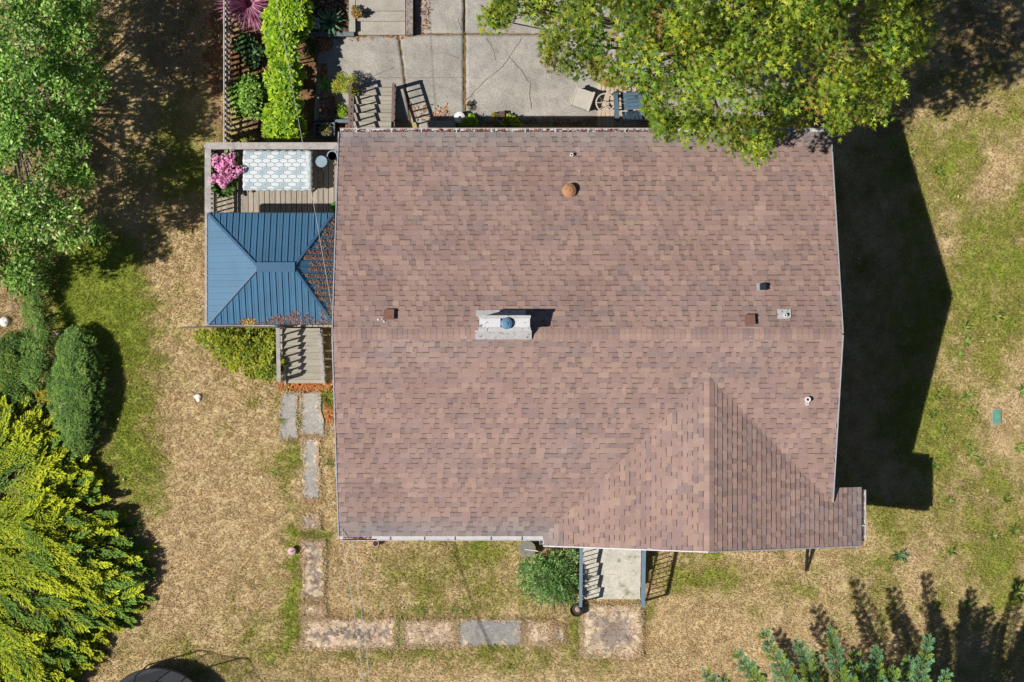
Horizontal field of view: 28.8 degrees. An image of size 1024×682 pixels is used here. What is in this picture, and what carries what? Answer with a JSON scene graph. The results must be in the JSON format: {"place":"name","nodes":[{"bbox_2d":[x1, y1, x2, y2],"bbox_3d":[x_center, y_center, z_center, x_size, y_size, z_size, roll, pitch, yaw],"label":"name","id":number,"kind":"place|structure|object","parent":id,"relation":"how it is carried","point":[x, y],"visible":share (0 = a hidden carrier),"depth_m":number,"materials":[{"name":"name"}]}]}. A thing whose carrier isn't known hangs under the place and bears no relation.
{"place":"outdoors","nodes":[
{"label":"outdoors","id":0,"kind":"place"},
{"bbox_2d":[279,391,642,659],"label":"path","id":1,"kind":"structure","parent":0,"point":[472,632],"depth_m":56.98,"materials":[{"name":"grey stone"}]},
{"bbox_2d":[0,0,1023,681],"bbox_3d":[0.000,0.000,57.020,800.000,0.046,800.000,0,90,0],"label":"ground","id":2,"kind":"structure","parent":0,"point":[308,92],"depth_m":57.02,"materials":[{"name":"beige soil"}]},
{"bbox_2d":[0,317,9,326],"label":"garden rock","id":3,"kind":"object","parent":2,"relation":"on","point":[4,321],"visible":1,"depth_m":56.88,"materials":[{"name":"white stone"}]},
{"bbox_2d":[0,330,35,410],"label":"bed shrub","id":4,"kind":"object","parent":2,"relation":"on","point":[9,360],"visible":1,"depth_m":56.55,"materials":[{"name":"green plant"}]},
{"bbox_2d":[19,256,55,391],"bbox_3d":[-13.567,-0.497,56.526,1.340,0.980,3.960,0,90,0],"label":"strip hedge","id":5,"kind":"object","parent":2,"relation":"on","point":[34,373],"visible":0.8,"depth_m":56.30,"materials":[{"name":"green plant"}]},
{"bbox_2d":[33,379,59,405],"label":"yellow shrub","id":6,"kind":"object","parent":2,"relation":"on","point":[40,395],"visible":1,"depth_m":56.59,"materials":[{"name":"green plant"}]},
{"bbox_2d":[0,0,116,301],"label":"apple tree","id":7,"kind":"object","parent":2,"relation":"on","point":[16,100],"visible":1,"depth_m":52.91,"materials":[{"name":"green plant"}]},
{"bbox_2d":[44,325,107,457],"bbox_3d":[-12.397,1.420,56.451,1.846,1.135,3.825,0,90,0],"label":"clipped hedge","id":8,"kind":"object","parent":2,"relation":"on","point":[83,419],"visible":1,"depth_m":56.16,"materials":[{"name":"green plant"}]},
{"bbox_2d":[0,384,156,681],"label":"golden cypress","id":9,"kind":"object","parent":2,"relation":"on","point":[59,495],"visible":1,"depth_m":55.97,"materials":[{"name":"yellow plant"}]},
{"bbox_2d":[119,664,193,681],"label":"trampoline","id":10,"kind":"object","parent":2,"relation":"on","point":[155,675],"visible":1,"depth_m":56.26,"materials":[{"name":"black fabric"}]},
{"bbox_2d":[194,393,201,401],"bbox_3d":[-8.980,1.617,56.969,0.198,0.158,0.234,-38,90,0],"label":"garden rock","id":11,"kind":"object","parent":2,"relation":"on","point":[197,397],"visible":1,"depth_m":56.93,"materials":[{"name":"white stone"}]},
{"bbox_2d":[223,0,233,141],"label":"picket fence","id":12,"kind":"object","parent":2,"relation":"on","point":[229,31],"visible":0.89,"depth_m":55.92,"materials":[{"name":"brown wood"}]},
{"bbox_2d":[226,117,245,139],"bbox_3d":[-7.798,-6.006,56.300,0.040,0.823,0.724,-38,90,0],"label":"garden stake","id":13,"kind":"object","parent":12,"relation":"attached to","point":[235,128],"visible":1,"depth_m":56.26,"materials":[{"name":"brown wood"}]},
{"bbox_2d":[172,0,301,141],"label":"fallen leaves","id":14,"kind":"object","parent":2,"relation":"on","point":[217,41],"visible":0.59,"depth_m":56.96,"materials":[{"name":"brown plant"}]},
{"bbox_2d":[193,327,287,382],"bbox_3d":[-7.644,0.343,56.392,2.780,1.244,1.734,0,90,0],"label":"deck hedge","id":15,"kind":"object","parent":2,"relation":"on","point":[244,352],"visible":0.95,"depth_m":56.05,"materials":[{"name":"green plant"}]},
{"bbox_2d":[214,0,268,32],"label":"purple grass","id":16,"kind":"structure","parent":2,"relation":"on","point":[246,13],"depth_m":56.43,"materials":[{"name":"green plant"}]},
{"bbox_2d":[239,131,252,141],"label":"bed plant","id":17,"kind":"object","parent":2,"relation":"on","point":[245,134],"visible":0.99,"depth_m":56.68,"materials":[{"name":"green plant"}]},
{"bbox_2d":[227,72,268,120],"bbox_3d":[-7.469,-6.946,56.481,1.248,1.054,1.405,0,90,0],"label":"round bush","id":18,"kind":"object","parent":2,"relation":"on","point":[249,98],"visible":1,"depth_m":56.22,"materials":[{"name":"green plant"}]},
{"bbox_2d":[232,32,264,70],"bbox_3d":[-7.516,-8.270,56.775,0.844,0.472,1.138,-43,90,0],"label":"bed plant","id":19,"kind":"object","parent":2,"relation":"on","point":[248,49],"visible":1,"depth_m":56.69,"materials":[{"name":"green plant"}]},
{"bbox_2d":[204,142,337,326],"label":"wooden deck","id":20,"kind":"structure","parent":2,"relation":"on","point":[272,201],"depth_m":55.70,"materials":[{"name":"grey wood"}]},
{"bbox_2d":[204,149,243,198],"bbox_3d":[-7.973,-4.640,55.170,1.175,1.060,1.388,0,90,0],"label":"hydrangea","id":21,"kind":"object","parent":20,"relation":"on","point":[225,174],"visible":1,"depth_m":54.94,"materials":[{"name":"plant"}]},
{"bbox_2d":[182,326,277,327],"bbox_3d":[-7.761,-0.387,54.750,2.638,0.056,0.054,0,90,0],"label":"metal pole","id":22,"kind":"object","parent":20,"relation":"on","point":[229,326],"visible":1,"depth_m":54.73,"materials":[{"name":"grey metal"}]},
{"bbox_2d":[207,212,334,324],"bbox_3d":[-6.544,-1.962,54.513,3.462,2.375,3.057,0,90,0],"label":"gazebo","id":23,"kind":"object","parent":20,"relation":"on","point":[258,266],"visible":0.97,"depth_m":53.79,"materials":[{"name":"blue metal"}]},
{"bbox_2d":[242,318,255,326],"bbox_3d":[-7.134,-0.510,53.976,0.390,0.100,0.255,0,90,0],"label":"roof debris","id":24,"kind":"object","parent":23,"relation":"on","point":[250,322],"visible":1,"depth_m":53.96,"materials":[{"name":"yellow plant"}]},
{"bbox_2d":[238,310,331,324],"bbox_3d":[-6.103,-0.712,53.927,2.651,0.184,0.581,0,90,0],"label":"roof debris","id":25,"kind":"object","parent":23,"relation":"on","point":[292,317],"visible":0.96,"depth_m":53.95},
{"bbox_2d":[303,216,334,316],"bbox_3d":[-5.219,-1.929,53.765,0.834,0.504,2.970,0,90,0],"label":"roof debris","id":26,"kind":"object","parent":23,"relation":"on","point":[330,263],"visible":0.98,"depth_m":53.84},
{"bbox_2d":[315,156,327,170],"bbox_3d":[-5.279,-4.936,55.371,0.379,0.662,0.373,0,90,0],"label":"side table","id":27,"kind":"object","parent":20,"relation":"on","point":[320,161],"visible":1,"depth_m":55.05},
{"bbox_2d":[327,150,336,160],"bbox_3d":[-5.004,-5.155,55.545,0.300,0.310,0.300,0,90,0],"label":"plant pot","id":28,"kind":"object","parent":20,"relation":"on","point":[331,155],"visible":0.94,"depth_m":55.45,"materials":[{"name":"ceramic"}]},
{"bbox_2d":[330,201,335,211],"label":"deck plant","id":29,"kind":"object","parent":20,"relation":"on","point":[333,205],"visible":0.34,"depth_m":55.34,"materials":[{"name":"green plant"}]},
{"bbox_3d":[-6.452,-4.692,55.340,1.800,0.736,1.096,0,90,0],"label":"patio table","id":30,"kind":"object","parent":20,"relation":"on","visible":0},
{"bbox_2d":[242,150,312,190],"bbox_3d":[-6.485,-4.717,55.100,1.923,0.280,1.130,0,90,0],"label":"tablecloth","id":31,"kind":"object","parent":30,"relation":"on","point":[275,170],"visible":0.98,"depth_m":54.96,"materials":[{"name":"white fabric"}]},
{"bbox_2d":[270,467,279,475],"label":"lawn weed","id":32,"kind":"object","parent":2,"relation":"on","point":[276,471],"visible":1,"depth_m":56.94,"materials":[{"name":"green plant"}]},
{"bbox_2d":[259,0,315,141],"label":"vine hedge","id":33,"kind":"object","parent":2,"relation":"on","point":[279,118],"visible":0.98,"depth_m":55.45,"materials":[{"name":"green plant"}]},
{"bbox_2d":[288,547,295,554],"bbox_3d":[-6.280,5.997,56.875,0.250,0.270,0.246,0,90,0],"label":"rock","id":34,"kind":"object","parent":2,"relation":"on","point":[291,550],"visible":1,"depth_m":56.78,"materials":[{"name":"stone"}]},
{"bbox_2d":[276,326,325,384],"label":"deck stairs","id":35,"kind":"structure","parent":2,"relation":"on","point":[303,352],"depth_m":56.22,"materials":[{"name":"grey wood"}]},
{"bbox_2d":[277,381,333,423],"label":"fallen leaves","id":36,"kind":"object","parent":2,"relation":"on","point":[313,385],"visible":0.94,"depth_m":56.96,"materials":[{"name":"orange plant"}]},
{"bbox_2d":[302,36,318,59],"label":"bed plant","id":37,"kind":"object","parent":2,"relation":"on","point":[311,52],"visible":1,"depth_m":56.70,"materials":[{"name":"green plant"}]},
{"bbox_2d":[314,122,335,138],"bbox_3d":[-5.330,-6.004,56.790,0.582,0.420,0.418,0,90,0],"label":"planter box","id":38,"kind":"object","parent":2,"relation":"on","point":[317,135],"visible":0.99,"depth_m":56.58,"materials":[{"name":"wood"}]},
{"bbox_2d":[316,123,332,137],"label":"box plant","id":39,"kind":"object","parent":38,"relation":"in","point":[323,128],"visible":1,"depth_m":56.45,"materials":[{"name":"green plant"}]},
{"bbox_2d":[316,386,333,408],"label":"path weed","id":40,"kind":"object","parent":2,"relation":"on","point":[325,394],"visible":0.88,"depth_m":56.87,"materials":[{"name":"green plant"}]},
{"bbox_2d":[299,32,354,36],"bbox_3d":[-5.299,-8.756,56.895,1.587,0.310,0.128,0,90,0],"label":"edging timber","id":41,"kind":"object","parent":2,"relation":"on","point":[325,34],"visible":0.64,"depth_m":56.74,"materials":[{"name":"grey wood"}]},
{"bbox_2d":[323,457,331,467],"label":"path weed","id":42,"kind":"object","parent":2,"relation":"on","point":[329,462],"visible":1,"depth_m":56.92,"materials":[{"name":"green plant"}]},
{"bbox_2d":[310,0,348,31],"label":"raised bed","id":43,"kind":"object","parent":2,"relation":"on","point":[331,4],"visible":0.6,"depth_m":56.80,"materials":[{"name":"soil"}]},
{"bbox_2d":[314,17,320,28],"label":"bed flower","id":44,"kind":"object","parent":43,"relation":"on","point":[316,25],"visible":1,"depth_m":56.34,"materials":[{"name":"blue plant"}]},
{"bbox_2d":[309,0,348,31],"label":"fallen leaves","id":45,"kind":"object","parent":43,"relation":"on","point":[337,4],"visible":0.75,"depth_m":56.78,"materials":[{"name":"brown plant"}]},
{"bbox_2d":[317,5,346,35],"bbox_3d":[-5.108,-9.074,56.546,0.954,0.379,0.922,0,90,0],"label":"broadleaf plant","id":46,"kind":"object","parent":43,"relation":"on","point":[328,17],"visible":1,"depth_m":56.54,"materials":[{"name":"green plant"}]},
{"bbox_2d":[332,96,335,121],"bbox_3d":[-5.089,-6.627,56.850,0.082,0.300,0.712,0,90,0],"label":"edging timber","id":47,"kind":"object","parent":2,"relation":"on","point":[333,107],"visible":1,"depth_m":56.70,"materials":[{"name":"brown wood"}]},
{"bbox_2d":[335,102,347,117],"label":"bed plant","id":48,"kind":"object","parent":2,"relation":"on","point":[342,112],"visible":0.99,"depth_m":56.73,"materials":[{"name":"green plant"}]},
{"bbox_2d":[335,119,347,123],"bbox_3d":[-4.802,-6.262,56.840,0.475,0.320,0.091,0,90,0],"label":"edging timber","id":49,"kind":"object","parent":2,"relation":"on","point":[341,121],"visible":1,"depth_m":56.68,"materials":[{"name":"grey wood"}]},
{"bbox_2d":[331,72,358,97],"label":"bush","id":50,"kind":"object","parent":2,"relation":"on","point":[344,85],"visible":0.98,"depth_m":56.37,"materials":[{"name":"yellow plant"}]},
{"bbox_2d":[349,0,355,32],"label":"edging timber","id":51,"kind":"object","parent":2,"relation":"on","point":[352,23],"visible":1,"depth_m":56.70,"materials":[{"name":"wood"}]},
{"bbox_2d":[348,83,396,127],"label":"back stairs","id":52,"kind":"structure","parent":2,"relation":"on","point":[371,107],"depth_m":56.63,"materials":[{"name":"grey wood"}]},
{"bbox_2d":[356,0,405,34],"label":"concrete steps","id":53,"kind":"structure","parent":2,"relation":"on","point":[384,17],"depth_m":56.78,"materials":[{"name":"grey concrete"}]},
{"bbox_2d":[351,5,363,18],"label":"step plant","id":54,"kind":"object","parent":53,"relation":"on","point":[356,12],"visible":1,"depth_m":56.41,"materials":[{"name":"yellow plant"}]},
{"bbox_2d":[406,0,412,35],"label":"retaining wall","id":55,"kind":"structure","parent":2,"relation":"on","point":[409,17],"depth_m":56.64,"materials":[{"name":"beige concrete"}]},
{"bbox_2d":[419,121,455,127],"bbox_3d":[-2.134,-5.722,56.910,1.044,0.140,1.143,0,90,0],"label":"concrete ledge","id":56,"kind":"object","parent":2,"relation":"on","point":[437,124],"visible":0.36,"depth_m":56.84,"materials":[{"name":"beige concrete"}]},
{"bbox_2d":[456,113,478,127],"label":"wall plant","id":57,"kind":"object","parent":2,"relation":"on","point":[471,120],"depth_m":56.69,"materials":[{"name":"green plant"}]},
{"bbox_2d":[466,99,473,110],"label":"wall plant","id":58,"kind":"object","parent":2,"relation":"on","point":[468,103],"depth_m":56.79,"materials":[{"name":"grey plant"}]},
{"bbox_2d":[491,111,498,118],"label":"wall plant","id":59,"kind":"object","parent":2,"relation":"on","point":[494,115],"depth_m":56.78,"materials":[{"name":"yellow plant"}]},
{"bbox_2d":[498,113,522,127],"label":"wall plant","id":60,"kind":"object","parent":2,"relation":"on","point":[512,120],"depth_m":56.70,"materials":[{"name":"green plant"}]},
{"bbox_2d":[519,541,535,557],"bbox_3d":[0.437,5.927,56.825,0.480,0.350,0.477,0,90,0],"label":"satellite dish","id":61,"kind":"object","parent":2,"relation":"on","point":[524,545],"visible":0.99,"depth_m":56.65,"materials":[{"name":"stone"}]},
{"bbox_2d":[513,547,586,621],"bbox_3d":[1.098,6.816,56.360,2.164,1.309,2.088,0,90,0],"label":"front shrub","id":62,"kind":"object","parent":2,"relation":"on","point":[549,586],"visible":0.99,"depth_m":56.08,"materials":[{"name":"green plant"}]},
{"bbox_2d":[115,129,1023,610],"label":"fallen leaves","id":63,"kind":"object","parent":2,"relation":"on","point":[493,583],"visible":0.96,"depth_m":56.94,"materials":[{"name":"brown plant"}]},
{"bbox_2d":[570,603,582,616],"bbox_3d":[1.841,7.664,56.840,0.380,0.340,0.376,0,90,0],"label":"plant pot","id":64,"kind":"object","parent":2,"relation":"on","point":[576,610],"visible":0.9,"depth_m":56.73,"materials":[{"name":"brown ceramic"}]},
{"bbox_2d":[331,128,865,552],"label":"house","id":65,"kind":"structure","parent":2,"relation":"on","point":[617,338],"depth_m":52.65,"materials":[{"name":"brown"}]},
{"bbox_2d":[276,1,331,306],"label":"utility wire","id":66,"kind":"object","parent":65,"relation":"attached to","point":[304,153],"visible":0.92,"depth_m":52.57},
{"bbox_2d":[342,529,363,681],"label":"utility wire","id":67,"kind":"object","parent":65,"relation":"attached to","point":[352,604],"visible":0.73,"depth_m":53.38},
{"bbox_2d":[351,538,369,680],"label":"utility wire","id":68,"kind":"object","parent":65,"relation":"attached to","point":[361,610],"visible":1,"depth_m":53.67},
{"bbox_2d":[579,548,645,606],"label":"front steps","id":69,"kind":"structure","parent":2,"relation":"on","point":[612,573],"depth_m":56.51,"materials":[{"name":"concrete"}]},
{"bbox_2d":[475,0,940,168],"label":"maple tree","id":70,"kind":"object","parent":2,"relation":"on","point":[719,41],"visible":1,"depth_m":50.08,"materials":[{"name":"green plant"}]},
{"bbox_2d":[805,549,808,570],"bbox_3d":[8.413,6.212,56.791,0.100,0.374,0.758,0,90,0],"label":"drain pipe","id":71,"kind":"object","parent":2,"relation":"on","point":[806,557],"visible":0.79,"depth_m":56.79,"materials":[{"name":"black plastic"}]},
{"bbox_2d":[701,625,953,681],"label":"spruce tree","id":72,"kind":"object","parent":2,"relation":"on","point":[860,674],"visible":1,"depth_m":52.79,"materials":[{"name":"green plant"}]},
{"bbox_2d":[891,547,908,563],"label":"fan weed","id":73,"kind":"object","parent":2,"relation":"on","point":[901,554],"visible":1,"depth_m":56.92,"materials":[{"name":"green plant"}]},
{"bbox_2d":[902,146,914,158],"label":"lawn weed","id":74,"kind":"object","parent":2,"relation":"on","point":[909,153],"visible":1,"depth_m":56.94,"materials":[{"name":"green plant"}]},
{"bbox_2d":[933,165,941,175],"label":"lawn weed","id":75,"kind":"object","parent":2,"relation":"on","point":[937,169],"visible":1,"depth_m":56.94,"materials":[{"name":"green plant"}]},
{"bbox_2d":[858,0,1022,122],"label":"fallen leaves","id":76,"kind":"object","parent":2,"relation":"on","point":[959,50],"visible":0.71,"depth_m":56.96,"materials":[{"name":"brown plant"}]},
{"bbox_2d":[936,424,946,434],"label":"lawn weed","id":77,"kind":"object","parent":2,"relation":"on","point":[943,429],"visible":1,"depth_m":56.94,"materials":[{"name":"green plant"}]},
{"bbox_2d":[944,496,953,505],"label":"lawn weed","id":78,"kind":"object","parent":2,"relation":"on","point":[946,501],"visible":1,"depth_m":56.93,"materials":[{"name":"green plant"}]},
{"bbox_2d":[946,547,955,556],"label":"lawn weed","id":79,"kind":"object","parent":2,"relation":"on","point":[950,551],"visible":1,"depth_m":56.93,"materials":[{"name":"green plant"}]},
{"bbox_2d":[956,349,963,358],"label":"lawn weed","id":80,"kind":"object","parent":2,"relation":"on","point":[960,354],"visible":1,"depth_m":56.94,"materials":[{"name":"green plant"}]},
{"bbox_2d":[958,321,970,331],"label":"lawn weed","id":81,"kind":"object","parent":2,"relation":"on","point":[963,326],"visible":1,"depth_m":56.93,"materials":[{"name":"green plant"}]},
{"bbox_2d":[961,335,972,347],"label":"lawn weed","id":82,"kind":"object","parent":2,"relation":"on","point":[965,342],"visible":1,"depth_m":56.93,"materials":[{"name":"green plant"}]},
{"bbox_2d":[962,600,972,610],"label":"lawn weed","id":83,"kind":"object","parent":2,"relation":"on","point":[967,603],"visible":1,"depth_m":56.94,"materials":[{"name":"green plant"}]},
{"bbox_2d":[961,389,976,400],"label":"lawn weed","id":84,"kind":"object","parent":2,"relation":"on","point":[965,394],"visible":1,"depth_m":56.92,"materials":[{"name":"green plant"}]},
{"bbox_2d":[965,404,978,418],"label":"lawn weed","id":85,"kind":"object","parent":2,"relation":"on","point":[970,409],"visible":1,"depth_m":56.93,"materials":[{"name":"green plant"}]},
{"bbox_2d":[964,448,980,463],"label":"lawn weed","id":86,"kind":"object","parent":2,"relation":"on","point":[972,456],"visible":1,"depth_m":56.93,"materials":[{"name":"green plant"}]},
{"bbox_2d":[975,456,984,466],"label":"lawn weed","id":87,"kind":"object","parent":2,"relation":"on","point":[980,463],"visible":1,"depth_m":56.94,"materials":[{"name":"green plant"}]},
{"bbox_2d":[986,528,998,543],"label":"lawn weed","id":88,"kind":"object","parent":2,"relation":"on","point":[995,536],"visible":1,"depth_m":56.93,"materials":[{"name":"green plant"}]},
{"bbox_2d":[992,409,1000,424],"bbox_3d":[13.869,2.171,57.002,0.260,0.075,0.450,0,90,0],"label":"valve cover","id":89,"kind":"object","parent":2,"relation":"on","point":[996,417],"visible":1,"depth_m":56.97,"materials":[{"name":"plastic"}]},
{"bbox_2d":[991,311,1002,321],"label":"lawn weed","id":90,"kind":"object","parent":2,"relation":"on","point":[994,317],"visible":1,"depth_m":56.93,"materials":[{"name":"green plant"}]},
{"bbox_2d":[1001,494,1011,503],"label":"lawn weed","id":91,"kind":"object","parent":2,"relation":"on","point":[1005,500],"visible":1,"depth_m":56.92,"materials":[{"name":"green plant"}]},
{"bbox_2d":[1007,521,1021,538],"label":"lawn weed","id":92,"kind":"object","parent":2,"relation":"on","point":[1016,533],"visible":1,"depth_m":56.91,"materials":[{"name":"green plant"}]},
{"bbox_2d":[1009,582,1023,605],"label":"lawn weed","id":93,"kind":"object","parent":2,"relation":"on","point":[1015,597],"visible":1,"depth_m":56.90,"materials":[{"name":"green plant"}]},
{"bbox_2d":[1012,442,1023,453],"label":"lawn weed","id":94,"kind":"object","parent":2,"relation":"on","point":[1018,448],"visible":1,"depth_m":56.93,"materials":[{"name":"green plant"}]},
{"bbox_2d":[1013,383,1023,399],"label":"lawn weed","id":95,"kind":"object","parent":2,"relation":"on","point":[1021,390],"visible":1,"depth_m":56.89,"materials":[{"name":"green plant"}]},
{"bbox_2d":[314,0,806,122],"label":"patio","id":96,"kind":"structure","parent":0,"point":[506,73],"depth_m":56.95,"materials":[{"name":"concrete"}]},
{"bbox_2d":[316,75,331,94],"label":"aloe plant","id":97,"kind":"object","parent":96,"relation":"on","point":[322,84],"visible":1,"depth_m":56.84,"materials":[{"name":"green plant"}]},
{"bbox_2d":[315,37,347,132],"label":"fallen leaves","id":98,"kind":"object","parent":96,"relation":"on","point":[322,109],"visible":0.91,"depth_m":56.93,"materials":[{"name":"brown plant"}]},
{"bbox_2d":[418,6,427,16],"bbox_3d":[-2.544,-9.416,56.932,0.300,0.035,0.300,0,90,0],"label":"rock","id":99,"kind":"object","parent":96,"relation":"on","point":[423,10],"visible":1,"depth_m":56.92,"materials":[{"name":"stone"}]},
{"bbox_2d":[312,0,597,127],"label":"fallen leaves","id":100,"kind":"object","parent":96,"relation":"on","point":[444,116],"visible":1,"depth_m":56.93,"materials":[{"name":"brown plant"}]},
{"bbox_2d":[454,112,464,122],"bbox_3d":[-1.493,-6.364,56.745,0.310,0.410,0.310,0,90,0],"label":"lidded jar","id":101,"kind":"object","parent":96,"relation":"on","point":[459,117],"visible":1,"depth_m":56.60,"materials":[{"name":"white ceramic"}]},
{"bbox_2d":[476,114,486,124],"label":"agave plant","id":102,"kind":"object","parent":96,"relation":"on","point":[479,119],"visible":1,"depth_m":56.89,"materials":[{"name":"green plant"}]},
{"bbox_2d":[499,111,504,118],"bbox_3d":[-0.292,-6.430,56.860,0.170,0.280,0.230,0,90,0],"label":"planter block","id":103,"kind":"object","parent":96,"relation":"on","point":[501,114],"depth_m":56.72,"materials":[{"name":"brown concrete"}]},
{"bbox_2d":[570,86,595,111],"bbox_3d":[2.018,-6.873,56.712,0.575,0.475,0.570,19,90,0],"label":"ottoman","id":104,"kind":"object","parent":96,"relation":"on","point":[582,99],"visible":1,"depth_m":56.49,"materials":[{"name":"beige fabric"}]},
{"bbox_2d":[597,82,639,126],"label":"wooden platform","id":105,"kind":"structure","parent":96,"relation":"on","point":[609,117],"depth_m":56.91,"materials":[{"name":"brown wood"}]},
{"bbox_2d":[595,93,613,112],"bbox_3d":[2.647,-6.753,56.668,0.564,0.574,0.564,0,90,0],"label":"bistro table","id":106,"kind":"object","parent":105,"relation":"on","point":[598,108],"visible":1,"depth_m":56.39,"materials":[{"name":"beige metal"}]},
{"bbox_2d":[613,91,644,121],"bbox_3d":[3.315,-6.613,56.440,0.850,0.950,0.890,-4,90,0],"label":"garden chair","id":107,"kind":"object","parent":105,"relation":"on","point":[634,115],"visible":0.89,"depth_m":56.45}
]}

